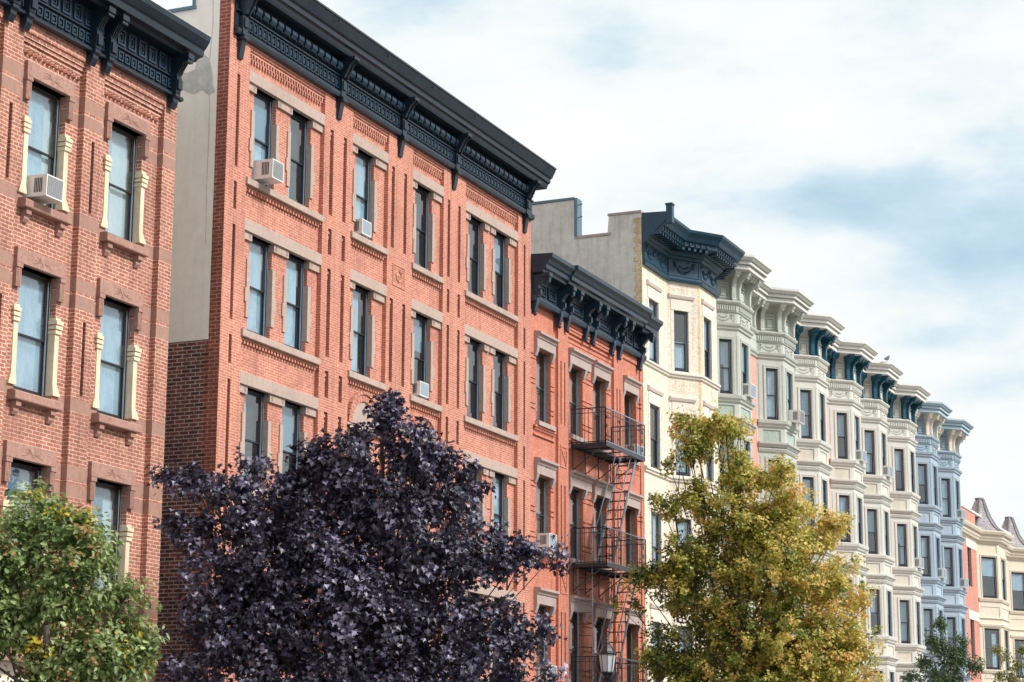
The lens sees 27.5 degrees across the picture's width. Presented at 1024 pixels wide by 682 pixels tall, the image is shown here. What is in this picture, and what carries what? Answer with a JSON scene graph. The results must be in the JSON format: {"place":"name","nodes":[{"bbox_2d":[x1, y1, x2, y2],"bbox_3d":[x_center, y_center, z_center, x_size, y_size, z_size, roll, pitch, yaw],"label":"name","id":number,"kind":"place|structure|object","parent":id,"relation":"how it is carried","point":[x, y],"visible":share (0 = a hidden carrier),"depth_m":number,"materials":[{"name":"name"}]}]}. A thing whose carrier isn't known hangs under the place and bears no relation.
{"place":"outdoors","nodes":[
{"label":"outdoors","id":0,"kind":"place"},
{"bbox_2d":[0,476,169,681],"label":"street tree","id":1,"kind":"object","parent":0,"point":[121,648],"visible":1,"depth_m":27.43,"materials":[{"name":"green plant"}]},
{"bbox_2d":[145,387,573,681],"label":"purple maple tree","id":2,"kind":"object","parent":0,"point":[375,617],"visible":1,"depth_m":35.72,"materials":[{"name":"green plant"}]},
{"bbox_2d":[152,0,1023,539],"label":"sky","id":3,"kind":"structure","parent":0,"point":[869,153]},
{"bbox_2d":[597,637,616,681],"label":"street lamp","id":4,"kind":"object","parent":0,"point":[607,653],"visible":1,"depth_m":47.26,"materials":[{"name":"black metal"}]},
{"bbox_2d":[607,400,888,681],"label":"turning maple tree","id":5,"kind":"object","parent":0,"point":[769,649],"visible":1,"depth_m":55.72,"materials":[{"name":"yellow plant"}]},
{"bbox_2d":[900,614,989,681],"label":"street tree","id":6,"kind":"object","parent":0,"point":[955,655],"visible":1,"depth_m":77.66,"materials":[{"name":"green plant"}]},
{"bbox_2d":[987,640,1023,681],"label":"street tree","id":7,"kind":"object","parent":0,"point":[999,674],"visible":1,"depth_m":93.09,"materials":[{"name":"green plant"}]},
{"bbox_3d":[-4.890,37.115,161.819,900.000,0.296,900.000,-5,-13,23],"label":"ground","id":8,"kind":"structure","parent":0,"visible":0},
{"bbox_2d":[0,0,210,681],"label":"brick building","id":9,"kind":"structure","parent":8,"relation":"on","point":[90,93],"depth_m":37.22,"materials":[{"name":"brick"}]},
{"bbox_2d":[0,440,56,602],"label":"window","id":10,"kind":"structure","parent":9,"relation":"in","point":[12,450],"depth_m":35.06,"materials":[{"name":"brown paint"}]},
{"bbox_2d":[6,246,66,423],"bbox_3d":[-8.228,-0.054,35.645,0.640,2.840,1.433,-5,-13,23],"label":"window","id":11,"kind":"structure","parent":9,"relation":"in","point":[27,348],"depth_m":35.82,"materials":[{"name":"glass"}]},
{"bbox_2d":[25,174,63,203],"bbox_3d":[-7.995,-2.600,35.869,0.422,0.380,0.484,-4,-13,24],"label":"window air conditioner","id":12,"kind":"object","parent":9,"relation":"attached to","point":[45,189],"depth_m":35.71,"materials":[{"name":"white metal"}]},
{"bbox_2d":[17,60,75,236],"bbox_3d":[-8.217,-3.278,36.349,0.640,2.840,1.433,-5,-13,23],"label":"window","id":13,"kind":"structure","parent":9,"relation":"in","point":[32,124],"depth_m":36.44,"materials":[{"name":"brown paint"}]},
{"bbox_2d":[84,461,136,621],"bbox_3d":[-7.273,3.642,37.087,0.640,2.840,1.433,-5,-13,23],"label":"window","id":14,"kind":"structure","parent":9,"relation":"in","point":[96,470],"depth_m":37.43,"materials":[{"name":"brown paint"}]},
{"bbox_2d":[91,278,143,445],"bbox_3d":[-7.262,0.418,37.791,0.640,2.840,1.433,-5,-13,23],"label":"window","id":15,"kind":"structure","parent":9,"relation":"in","point":[113,351],"depth_m":37.98,"materials":[{"name":"glass"}]},
{"bbox_2d":[99,102,150,268],"bbox_3d":[-7.251,-2.806,38.495,0.640,2.840,1.433,-5,-13,23],"label":"window","id":16,"kind":"structure","parent":9,"relation":"in","point":[113,113],"depth_m":38.69,"materials":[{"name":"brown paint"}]},
{"bbox_2d":[155,0,556,681],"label":"brick building","id":17,"kind":"structure","parent":8,"relation":"on","point":[299,308],"depth_m":45.47,"materials":[{"name":"brick"}]},
{"bbox_2d":[239,384,277,489],"bbox_3d":[-5.328,1.995,42.002,0.502,2.028,1.549,-5,-13,23],"label":"window","id":18,"kind":"structure","parent":17,"relation":"in","point":[262,441],"depth_m":42.36,"materials":[{"name":"brown paint"}]},
{"bbox_2d":[244,231,281,336],"bbox_3d":[-5.317,-1.072,42.672,0.502,2.028,1.549,-5,-13,23],"label":"window","id":19,"kind":"structure","parent":17,"relation":"in","point":[259,289],"depth_m":42.92,"materials":[{"name":"glass"}]},
{"bbox_2d":[248,83,285,187],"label":"window","id":20,"kind":"structure","parent":17,"relation":"in","point":[264,136],"depth_m":43.64,"materials":[{"name":"blue paint"}]},
{"bbox_2d":[252,158,283,184],"bbox_3d":[-4.995,-3.461,42.901,0.482,0.400,0.454,-4,-13,23],"label":"window air conditioner","id":21,"kind":"object","parent":17,"relation":"attached to","point":[267,171],"depth_m":42.74,"materials":[{"name":"white metal"}]},
{"bbox_2d":[275,397,315,476],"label":"window","id":22,"kind":"structure","parent":17,"relation":"in","point":[289,430],"depth_m":43.64,"materials":[{"name":"blue paint"}]},
{"bbox_2d":[280,248,319,350],"bbox_3d":[-4.678,-0.760,44.092,0.502,2.028,1.619,-5,-13,23],"label":"window","id":23,"kind":"structure","parent":17,"relation":"in","point":[296,297],"depth_m":44.27,"materials":[{"name":"glass"}]},
{"bbox_2d":[284,104,322,205],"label":"window","id":24,"kind":"structure","parent":17,"relation":"in","point":[306,153],"depth_m":45.00,"materials":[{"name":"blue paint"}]},
{"bbox_2d":[354,218,371,237],"bbox_3d":[-3.364,-2.519,46.965,0.252,0.340,0.444,-5,-13,23],"label":"window air conditioner","id":25,"kind":"object","parent":17,"relation":"attached to","point":[362,227],"depth_m":46.80,"materials":[{"name":"white metal"}]},
{"bbox_2d":[349,280,384,376],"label":"window","id":26,"kind":"structure","parent":17,"relation":"in","point":[367,331],"depth_m":46.92,"materials":[{"name":"glass"}]},
{"bbox_2d":[352,144,386,238],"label":"window","id":27,"kind":"structure","parent":17,"relation":"in","point":[364,191],"depth_m":47.61,"materials":[{"name":"blue paint"}]},
{"bbox_2d":[412,381,428,398],"bbox_3d":[-2.162,1.141,48.985,0.252,0.340,0.464,-4,-13,23],"label":"window air conditioner","id":28,"kind":"object","parent":17,"relation":"attached to","point":[420,389],"depth_m":48.82,"materials":[{"name":"white metal"}]},
{"bbox_2d":[410,309,440,399],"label":"window","id":29,"kind":"structure","parent":17,"relation":"in","point":[419,343],"depth_m":49.67,"materials":[{"name":"glass"}]},
{"bbox_2d":[412,180,441,269],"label":"window","id":30,"kind":"structure","parent":17,"relation":"in","point":[428,240],"depth_m":50.35,"materials":[{"name":"blue paint"}]},
{"bbox_2d":[463,463,488,539],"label":"window","id":31,"kind":"structure","parent":17,"relation":"in","point":[484,471],"depth_m":51.79,"materials":[{"name":"blue paint"}]},
{"bbox_2d":[464,335,488,419],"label":"window","id":32,"kind":"structure","parent":17,"relation":"in","point":[479,371],"depth_m":52.34,"materials":[{"name":"blue paint"}]},
{"bbox_2d":[465,212,489,296],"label":"window","id":33,"kind":"structure","parent":17,"relation":"in","point":[480,270],"depth_m":53.01,"materials":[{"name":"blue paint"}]},
{"bbox_2d":[489,346,515,429],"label":"window","id":34,"kind":"structure","parent":17,"relation":"in","point":[504,402],"depth_m":53.74,"materials":[{"name":"blue paint"}]},
{"bbox_2d":[489,470,515,543],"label":"window","id":35,"kind":"structure","parent":17,"relation":"in","point":[500,506],"depth_m":53.10,"materials":[{"name":"blue paint"}]},
{"bbox_2d":[489,226,516,309],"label":"window","id":36,"kind":"structure","parent":17,"relation":"in","point":[501,265],"depth_m":54.40,"materials":[{"name":"blue paint"}]},
{"bbox_2d":[530,253,662,681],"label":"brick house","id":37,"kind":"structure","parent":8,"relation":"on","point":[592,335],"depth_m":57.83,"materials":[{"name":"red brick"}]},
{"bbox_2d":[533,330,559,431],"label":"window","id":38,"kind":"structure","parent":37,"relation":"in","point":[543,341],"depth_m":56.34,"materials":[{"name":"brown paint"}]},
{"bbox_2d":[533,457,559,557],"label":"window","id":39,"kind":"structure","parent":37,"relation":"in","point":[546,468],"depth_m":55.67,"materials":[{"name":"brown paint"}]},
{"bbox_2d":[533,586,559,681],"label":"window","id":40,"kind":"structure","parent":37,"relation":"in","point":[542,596],"depth_m":54.81,"materials":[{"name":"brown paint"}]},
{"bbox_2d":[537,533,556,548],"bbox_3d":[0.912,5.239,54.899,0.362,0.360,0.524,-4,-13,23],"label":"window air conditioner","id":41,"kind":"object","parent":37,"relation":"attached to","point":[547,539],"depth_m":54.68,"materials":[{"name":"white metal"}]},
{"bbox_2d":[568,347,594,442],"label":"window","id":42,"kind":"structure","parent":37,"relation":"in","point":[576,358],"depth_m":58.46,"materials":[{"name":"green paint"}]},
{"bbox_2d":[568,469,595,563],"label":"window","id":43,"kind":"structure","parent":37,"relation":"in","point":[578,480],"depth_m":57.78,"materials":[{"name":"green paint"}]},
{"bbox_2d":[569,595,595,681],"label":"window","id":44,"kind":"structure","parent":37,"relation":"in","point":[584,605],"depth_m":57.06,"materials":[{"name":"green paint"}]},
{"bbox_2d":[591,479,612,569],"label":"window","id":45,"kind":"structure","parent":37,"relation":"in","point":[599,486],"depth_m":59.32,"materials":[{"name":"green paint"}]},
{"bbox_2d":[591,360,613,453],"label":"window","id":46,"kind":"structure","parent":37,"relation":"in","point":[600,370],"depth_m":60.06,"materials":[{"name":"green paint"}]},
{"bbox_2d":[593,601,612,679],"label":"window","id":47,"kind":"structure","parent":37,"relation":"in","point":[599,608],"depth_m":58.56,"materials":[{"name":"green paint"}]},
{"bbox_2d":[623,375,642,465],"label":"window","id":48,"kind":"structure","parent":37,"relation":"in","point":[631,385],"depth_m":62.23,"materials":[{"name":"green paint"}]},
{"bbox_2d":[624,490,643,578],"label":"window","id":49,"kind":"structure","parent":37,"relation":"in","point":[634,500],"depth_m":61.56,"materials":[{"name":"green paint"}]},
{"bbox_2d":[625,608,644,681],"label":"window","id":50,"kind":"structure","parent":37,"relation":"in","point":[635,618],"depth_m":60.86,"materials":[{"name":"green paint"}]},
{"bbox_2d":[531,197,744,681],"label":"brick house","id":51,"kind":"structure","parent":8,"relation":"on","point":[668,268],"depth_m":64.92,"materials":[{"name":"grey paint"}]},
{"bbox_2d":[646,279,662,364],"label":"window","id":52,"kind":"structure","parent":51,"relation":"in","point":[653,290],"depth_m":64.47,"materials":[{"name":"blue paint"}]},
{"bbox_2d":[647,384,663,468],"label":"window","id":53,"kind":"structure","parent":51,"relation":"in","point":[654,394],"depth_m":63.89,"materials":[{"name":"blue paint"}]},
{"bbox_2d":[648,492,665,574],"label":"window","id":54,"kind":"structure","parent":51,"relation":"in","point":[654,520],"depth_m":63.21,"materials":[{"name":"blue paint"}]},
{"bbox_2d":[650,603,665,681],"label":"window","id":55,"kind":"structure","parent":51,"relation":"in","point":[656,614],"depth_m":62.38,"materials":[{"name":"blue paint"}]},
{"bbox_2d":[668,293,694,372],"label":"window","id":56,"kind":"structure","parent":51,"relation":"in","point":[679,302],"depth_m":65.77,"materials":[{"name":"blue paint"}]},
{"bbox_2d":[670,396,696,475],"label":"window","id":57,"kind":"structure","parent":51,"relation":"in","point":[687,403],"depth_m":65.04,"materials":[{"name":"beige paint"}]},
{"bbox_2d":[672,501,694,553],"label":"window","id":58,"kind":"structure","parent":51,"relation":"in","point":[681,526],"depth_m":64.50,"materials":[{"name":"blue paint"}]},
{"bbox_2d":[675,611,699,651],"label":"window","id":59,"kind":"structure","parent":51,"relation":"in","point":[678,624],"depth_m":63.77,"materials":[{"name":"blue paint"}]},
{"bbox_2d":[701,299,714,379],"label":"window","id":60,"kind":"structure","parent":51,"relation":"in","point":[707,308],"depth_m":66.94,"materials":[{"name":"blue paint"}]},
{"bbox_2d":[703,400,716,482],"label":"window","id":61,"kind":"structure","parent":51,"relation":"in","point":[707,405],"depth_m":66.11,"materials":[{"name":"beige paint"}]},
{"bbox_2d":[716,254,771,648],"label":"row house","id":62,"kind":"structure","parent":8,"relation":"on","point":[741,284],"depth_m":69.58,"materials":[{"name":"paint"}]},
{"bbox_2d":[717,335,735,393],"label":"window","id":63,"kind":"structure","parent":62,"relation":"in","point":[723,345],"depth_m":69.34,"materials":[{"name":"blue paint"}]},
{"bbox_2d":[740,339,749,394],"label":"window","id":64,"kind":"structure","parent":62,"relation":"in","point":[743,348],"depth_m":70.27,"materials":[{"name":"blue paint"}]},
{"bbox_2d":[743,383,755,398],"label":"window air conditioner","id":65,"kind":"object","parent":62,"relation":"attached to","point":[749,390],"depth_m":69.53,"materials":[{"name":"white metal"}]},
{"bbox_2d":[750,282,814,636],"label":"row house","id":66,"kind":"structure","parent":8,"relation":"on","point":[778,314],"depth_m":74.07,"materials":[{"name":"paint"}]},
{"bbox_2d":[763,365,781,419],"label":"window","id":67,"kind":"structure","parent":66,"relation":"in","point":[769,375],"depth_m":73.99,"materials":[{"name":"blue paint"}]},
{"bbox_2d":[785,368,793,420],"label":"window","id":68,"kind":"structure","parent":66,"relation":"in","point":[790,397],"depth_m":74.97,"materials":[{"name":"paint"}]},
{"bbox_2d":[788,410,804,424],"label":"window air conditioner","id":69,"kind":"object","parent":66,"relation":"attached to","point":[796,417],"depth_m":74.19,"materials":[{"name":"white metal"}]},
{"bbox_2d":[794,313,845,622],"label":"row house","id":70,"kind":"structure","parent":8,"relation":"on","point":[816,335],"depth_m":78.02,"materials":[{"name":"paint"}]},
{"bbox_2d":[797,386,814,438],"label":"window","id":71,"kind":"structure","parent":70,"relation":"in","point":[804,395],"depth_m":77.86,"materials":[{"name":"blue paint"}]},
{"bbox_2d":[800,474,817,526],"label":"window","id":72,"kind":"structure","parent":70,"relation":"in","point":[807,478],"depth_m":77.24,"materials":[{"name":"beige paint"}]},
{"bbox_2d":[818,389,826,442],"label":"window","id":73,"kind":"structure","parent":70,"relation":"in","point":[823,430],"depth_m":78.80,"materials":[{"name":"paint"}]},
{"bbox_2d":[821,476,828,523],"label":"window","id":74,"kind":"structure","parent":70,"relation":"in","point":[823,483],"depth_m":78.17,"materials":[{"name":"beige paint"}]},
{"bbox_2d":[826,338,878,680],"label":"row house","id":75,"kind":"structure","parent":8,"relation":"on","point":[849,361],"depth_m":82.44,"materials":[{"name":"paint"}]},
{"bbox_2d":[834,409,850,458],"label":"window","id":76,"kind":"structure","parent":75,"relation":"in","point":[840,423],"depth_m":82.50,"materials":[{"name":"blue paint"}]},
{"bbox_2d":[837,492,853,541],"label":"window","id":77,"kind":"structure","parent":75,"relation":"in","point":[842,500],"depth_m":81.80,"materials":[{"name":"blue paint"}]},
{"bbox_2d":[854,412,860,459],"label":"window","id":78,"kind":"structure","parent":75,"relation":"in","point":[857,430],"depth_m":83.41,"materials":[{"name":"beige paint"}]},
{"bbox_2d":[856,494,863,544],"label":"window","id":79,"kind":"structure","parent":75,"relation":"in","point":[860,523],"depth_m":82.66,"materials":[{"name":"beige paint"}]},
{"bbox_2d":[860,361,903,681],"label":"row house","id":80,"kind":"structure","parent":8,"relation":"on","point":[879,379],"depth_m":85.96,"materials":[{"name":"paint"}]},
{"bbox_2d":[862,427,877,474],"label":"window","id":81,"kind":"structure","parent":80,"relation":"in","point":[867,435],"depth_m":86.35,"materials":[{"name":"beige paint"}]},
{"bbox_2d":[865,506,880,553],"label":"window","id":82,"kind":"structure","parent":80,"relation":"in","point":[870,511],"depth_m":85.70,"materials":[{"name":"blue paint"}]},
{"bbox_2d":[867,586,883,634],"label":"window","id":83,"kind":"structure","parent":80,"relation":"in","point":[873,614],"depth_m":84.99,"materials":[{"name":"grey glass"}]},
{"bbox_2d":[881,430,887,474],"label":"window","id":84,"kind":"structure","parent":80,"relation":"in","point":[883,437],"depth_m":87.29,"materials":[{"name":"beige paint"}]},
{"bbox_2d":[883,508,890,556],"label":"window","id":85,"kind":"structure","parent":80,"relation":"in","point":[886,516],"depth_m":86.52,"materials":[{"name":"beige paint"}]},
{"bbox_2d":[886,588,893,636],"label":"window","id":86,"kind":"structure","parent":80,"relation":"in","point":[889,602],"depth_m":85.85,"materials":[{"name":"beige paint"}]},
{"bbox_2d":[887,382,930,681],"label":"row house","id":87,"kind":"structure","parent":8,"relation":"on","point":[905,401],"depth_m":90.46,"materials":[{"name":"paint"}]},
{"bbox_2d":[892,446,906,490],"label":"window","id":88,"kind":"structure","parent":87,"relation":"in","point":[897,452],"depth_m":90.96,"materials":[{"name":"beige paint"}]},
{"bbox_2d":[895,521,909,566],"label":"window","id":89,"kind":"structure","parent":87,"relation":"in","point":[900,527],"depth_m":90.23,"materials":[{"name":"blue paint"}]},
{"bbox_2d":[897,597,912,643],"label":"window","id":90,"kind":"structure","parent":87,"relation":"in","point":[903,605],"depth_m":89.49,"materials":[{"name":"grey glass"}]},
{"bbox_2d":[909,448,915,493],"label":"window","id":91,"kind":"structure","parent":87,"relation":"in","point":[912,464],"depth_m":91.83,"materials":[{"name":"beige paint"}]},
{"bbox_2d":[912,523,918,566],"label":"window","id":92,"kind":"structure","parent":87,"relation":"in","point":[915,543],"depth_m":91.16,"materials":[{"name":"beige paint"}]},
{"bbox_2d":[915,599,921,644],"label":"window","id":93,"kind":"structure","parent":87,"relation":"in","point":[918,623],"depth_m":90.43,"materials":[{"name":"grey glass"}]},
{"bbox_2d":[915,401,952,681],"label":"row house","id":94,"kind":"structure","parent":8,"relation":"on","point":[931,417],"depth_m":94.83,"materials":[{"name":"paint"}]},
{"bbox_2d":[916,461,930,503],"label":"window","id":95,"kind":"structure","parent":94,"relation":"in","point":[921,477],"depth_m":94.98,"materials":[{"name":"blue paint"}]},
{"bbox_2d":[919,533,932,576],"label":"window","id":96,"kind":"structure","parent":94,"relation":"in","point":[924,553],"depth_m":94.26,"materials":[{"name":"blue paint"}]},
{"bbox_2d":[921,606,935,649],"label":"window","id":97,"kind":"structure","parent":94,"relation":"in","point":[927,611],"depth_m":93.58,"materials":[{"name":"glass"}]},
{"bbox_2d":[932,463,938,506],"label":"window","id":98,"kind":"structure","parent":94,"relation":"in","point":[935,489],"depth_m":95.82,"materials":[{"name":"blue paint"}]},
{"bbox_2d":[935,535,940,576],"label":"window","id":99,"kind":"structure","parent":94,"relation":"in","point":[938,564],"depth_m":95.17,"materials":[{"name":"blue paint"}]},
{"bbox_2d":[937,418,973,681],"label":"row house","id":100,"kind":"structure","parent":8,"relation":"on","point":[953,434],"depth_m":99.09,"materials":[{"name":"paint"}]},
{"bbox_2d":[939,476,952,516],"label":"window","id":101,"kind":"structure","parent":100,"relation":"in","point":[945,493],"depth_m":99.20,"materials":[{"name":"blue paint"}]},
{"bbox_2d":[942,545,955,586],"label":"window","id":102,"kind":"structure","parent":100,"relation":"in","point":[946,551],"depth_m":98.52,"materials":[{"name":"blue paint"}]},
{"bbox_2d":[945,615,958,652],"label":"window","id":103,"kind":"structure","parent":100,"relation":"in","point":[951,624],"depth_m":97.92,"materials":[{"name":"blue paint"}]},
{"bbox_2d":[958,546,963,586],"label":"window","id":104,"kind":"structure","parent":100,"relation":"in","point":[959,548],"depth_m":99.47,"materials":[{"name":"glass"}]},
{"bbox_2d":[961,497,1013,681],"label":"turreted house","id":105,"kind":"structure","parent":8,"relation":"on","point":[987,541],"depth_m":106.59,"materials":[{"name":"beige brick"}]},
{"bbox_2d":[980,554,999,598],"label":"window","id":106,"kind":"structure","parent":105,"relation":"in","point":[988,574],"depth_m":107.15,"materials":[{"name":"grey glass"}]},
{"bbox_2d":[983,626,1002,669],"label":"window","id":107,"kind":"structure","parent":105,"relation":"in","point":[991,634],"depth_m":106.42,"materials":[{"name":"brown paint"}]},
{"bbox_2d":[1000,556,1007,600],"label":"window","id":108,"kind":"structure","parent":105,"relation":"in","point":[1002,562],"depth_m":108.55,"materials":[{"name":"grey glass"}]},
{"bbox_2d":[1004,628,1010,671],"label":"window","id":109,"kind":"structure","parent":105,"relation":"in","point":[1005,632],"depth_m":107.81,"materials":[{"name":"brown paint"}]},
{"bbox_2d":[998,516,1023,681],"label":"turreted house","id":110,"kind":"structure","parent":8,"relation":"on","point":[1015,563],"depth_m":114.18,"materials":[{"name":"beige brick"}]},
{"bbox_2d":[1010,570,1023,610],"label":"window","id":111,"kind":"structure","parent":110,"relation":"in","point":[1017,585],"depth_m":114.40,"materials":[{"name":"grey glass"}]},
{"bbox_2d":[1013,637,1023,677],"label":"window","id":112,"kind":"structure","parent":110,"relation":"in","point":[1017,641],"depth_m":113.68,"materials":[{"name":"grey paint"}]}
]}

